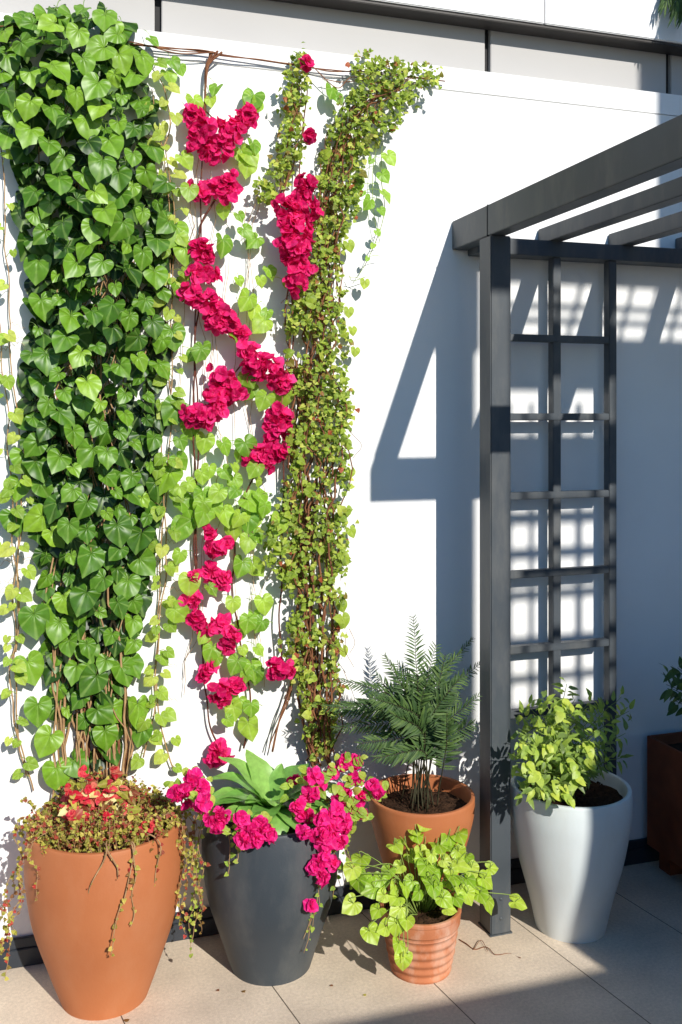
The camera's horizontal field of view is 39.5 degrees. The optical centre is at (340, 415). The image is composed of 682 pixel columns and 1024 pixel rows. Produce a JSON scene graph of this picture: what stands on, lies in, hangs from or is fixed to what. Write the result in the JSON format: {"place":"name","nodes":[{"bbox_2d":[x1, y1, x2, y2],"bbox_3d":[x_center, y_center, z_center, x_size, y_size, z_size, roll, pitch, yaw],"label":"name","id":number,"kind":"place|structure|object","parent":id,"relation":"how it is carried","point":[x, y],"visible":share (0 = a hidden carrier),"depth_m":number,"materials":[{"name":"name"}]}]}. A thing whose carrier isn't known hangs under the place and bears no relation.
{"place":"outdoors","nodes":[
{"label":"outdoors","id":0,"kind":"place"},
{"bbox_2d":[0,860,681,1023],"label":"patio","id":1,"kind":"structure","parent":0,"point":[626,968],"depth_m":2.68,"materials":[{"name":"beige tile"}]},
{"bbox_2d":[24,795,183,1020],"bbox_3d":[-0.653,1.359,2.626,0.428,0.481,0.428,0,0,-18],"label":"planter pot","id":2,"kind":"object","parent":1,"relation":"on","point":[72,921],"visible":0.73,"depth_m":2.46,"materials":[{"name":"ceramic"}]},
{"bbox_2d":[0,765,210,980],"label":"trailing plant","id":3,"kind":"object","parent":2,"relation":"on","point":[84,811],"visible":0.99,"depth_m":2.53,"materials":[{"name":"green plant"}]},
{"bbox_2d":[201,787,338,985],"bbox_3d":[-0.205,1.375,2.777,0.402,0.451,0.402,0,0,-18],"label":"planter pot","id":4,"kind":"object","parent":1,"relation":"on","point":[256,898],"visible":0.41,"depth_m":2.62,"materials":[{"name":"grey ceramic"}]},
{"bbox_2d":[185,749,349,834],"bbox_3d":[-0.207,1.103,2.753,0.484,0.193,0.257,0,0,-5],"label":"broad leaved plant","id":5,"kind":"object","parent":4,"relation":"on","point":[260,780],"visible":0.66,"depth_m":2.77,"materials":[{"name":"green plant"}]},
{"bbox_2d":[163,751,388,957],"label":"pink flowers","id":6,"kind":"object","parent":4,"relation":"on","point":[344,812],"visible":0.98,"depth_m":2.63,"materials":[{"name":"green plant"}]},
{"bbox_2d":[0,13,681,970],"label":"garden wall","id":7,"kind":"structure","parent":1,"relation":"on","point":[460,143],"depth_m":3.15,"materials":[{"name":"white paint"}]},
{"bbox_2d":[0,147,38,790],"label":"vine","id":8,"kind":"object","parent":7,"relation":"attached to","point":[6,549],"visible":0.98,"depth_m":2.71,"materials":[{"name":"green plant"}]},
{"bbox_2d":[0,0,193,802],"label":"ivy","id":9,"kind":"object","parent":7,"relation":"attached to","point":[72,507],"visible":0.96,"depth_m":2.74,"materials":[{"name":"green plant"}]},
{"bbox_2d":[131,57,191,772],"bbox_3d":[-0.532,0.004,2.841,0.196,2.153,0.088,0,0,-18],"label":"vine","id":10,"kind":"object","parent":7,"relation":"attached to","point":[168,714],"visible":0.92,"depth_m":2.84,"materials":[{"name":"green plant"}]},
{"bbox_2d":[165,90,296,768],"bbox_3d":[-0.328,0.034,2.890,0.408,2.079,0.112,0,0,-18],"label":"bougainvillea","id":11,"kind":"object","parent":7,"relation":"attached to","point":[224,391],"visible":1,"depth_m":2.88,"materials":[{"name":"pink plant"}]},
{"bbox_2d":[67,38,444,81],"bbox_3d":[-0.369,-1.114,2.938,1.497,0.022,0.019,0,0,-18],"label":"support wire","id":12,"kind":"object","parent":7,"relation":"attached to","point":[280,63],"visible":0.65,"depth_m":2.98,"materials":[{"name":"grey metal"}]},
{"bbox_2d":[0,25,431,166],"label":"vine","id":13,"kind":"object","parent":12,"relation":"attached to","point":[257,99],"visible":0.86,"depth_m":2.90,"materials":[{"name":"green plant"}]},
{"bbox_2d":[265,54,323,680],"bbox_3d":[-0.144,-0.151,2.913,0.180,1.920,0.112,0,0,-18],"label":"bougainvillea","id":14,"kind":"object","parent":7,"relation":"attached to","point":[293,245],"visible":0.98,"depth_m":2.90,"materials":[{"name":"pink plant"}]},
{"bbox_2d":[0,0,681,94],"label":"storey","id":15,"kind":"object","parent":7,"relation":"on","point":[632,44],"visible":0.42,"depth_m":3.26,"materials":[{"name":"white paint"}]},
{"bbox_2d":[658,0,681,28],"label":"palm","id":16,"kind":"object","parent":15,"relation":"on","point":[675,9],"visible":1,"depth_m":3.38,"materials":[{"name":"green plant"}]},
{"bbox_2d":[252,42,443,767],"bbox_3d":[0.037,-0.024,3.005,0.650,2.313,0.133,0,0,-18],"label":"creeper","id":17,"kind":"object","parent":7,"relation":"attached to","point":[302,574],"visible":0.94,"depth_m":2.97,"materials":[{"name":"green plant"}]},
{"bbox_2d":[349,143,395,280],"bbox_3d":[0.104,-0.657,3.047,0.155,0.453,0.043,0,0,-18],"label":"vine","id":18,"kind":"object","parent":17,"relation":"hanging from","point":[389,158],"visible":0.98,"depth_m":3.05,"materials":[{"name":"green plant"}]},
{"bbox_2d":[380,888,461,984],"bbox_3d":[0.231,1.509,2.753,0.236,0.183,0.236,0,0,-18],"label":"pot","id":19,"kind":"object","parent":1,"relation":"on","point":[432,937],"visible":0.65,"depth_m":2.67,"materials":[{"name":"ceramic"}]},
{"bbox_2d":[342,824,526,970],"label":"pothos","id":20,"kind":"object","parent":19,"relation":"on","point":[471,888],"visible":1,"depth_m":2.68,"materials":[{"name":"green plant"}]},
{"bbox_2d":[369,774,474,894],"bbox_3d":[0.251,1.388,2.958,0.330,0.424,0.330,0,0,-18],"label":"planter pot","id":21,"kind":"object","parent":1,"relation":"on","point":[396,818],"visible":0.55,"depth_m":2.88,"materials":[{"name":"ceramic"}]},
{"bbox_2d":[321,615,480,811],"bbox_3d":[0.233,0.907,2.856,0.572,0.617,0.282,0,0,-42],"label":"palm","id":22,"kind":"object","parent":21,"relation":"on","point":[419,717],"visible":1,"depth_m":2.85,"materials":[{"name":"green plant"}]},
{"bbox_2d":[459,939,520,957],"bbox_3d":[0.445,1.598,2.846,0.197,0.009,0.055,0,0,23],"label":"dry tendril","id":23,"kind":"object","parent":1,"relation":"on","point":[486,948],"visible":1,"depth_m":2.84},
{"bbox_2d":[452,114,681,936],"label":"pergola","id":24,"kind":"object","parent":1,"relation":"on","point":[643,157],"visible":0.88,"depth_m":2.94,"materials":[{"name":"grey metal"}]},
{"bbox_2d":[511,766,632,943],"bbox_3d":[0.720,1.379,2.982,0.376,0.442,0.376,0,0,-18],"label":"planter pot","id":25,"kind":"object","parent":1,"relation":"on","point":[572,860],"visible":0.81,"depth_m":2.85,"materials":[{"name":"white ceramic"}]},
{"bbox_2d":[508,677,634,809],"bbox_3d":[0.725,1.014,2.925,0.575,0.376,0.342,0,0,-18],"label":"leafy bush","id":26,"kind":"object","parent":25,"relation":"on","point":[561,763],"visible":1,"depth_m":2.86,"materials":[{"name":"green plant"}]},
{"bbox_2d":[647,731,681,875],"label":"box planter","id":27,"kind":"object","parent":1,"relation":"on","point":[664,795],"visible":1,"depth_m":3.29,"materials":[{"name":"metal"}]},
{"bbox_2d":[659,656,681,715],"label":"leafy bush","id":28,"kind":"object","parent":27,"relation":"on","point":[671,693],"visible":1,"depth_m":3.09,"materials":[{"name":"green plant"}]}
]}

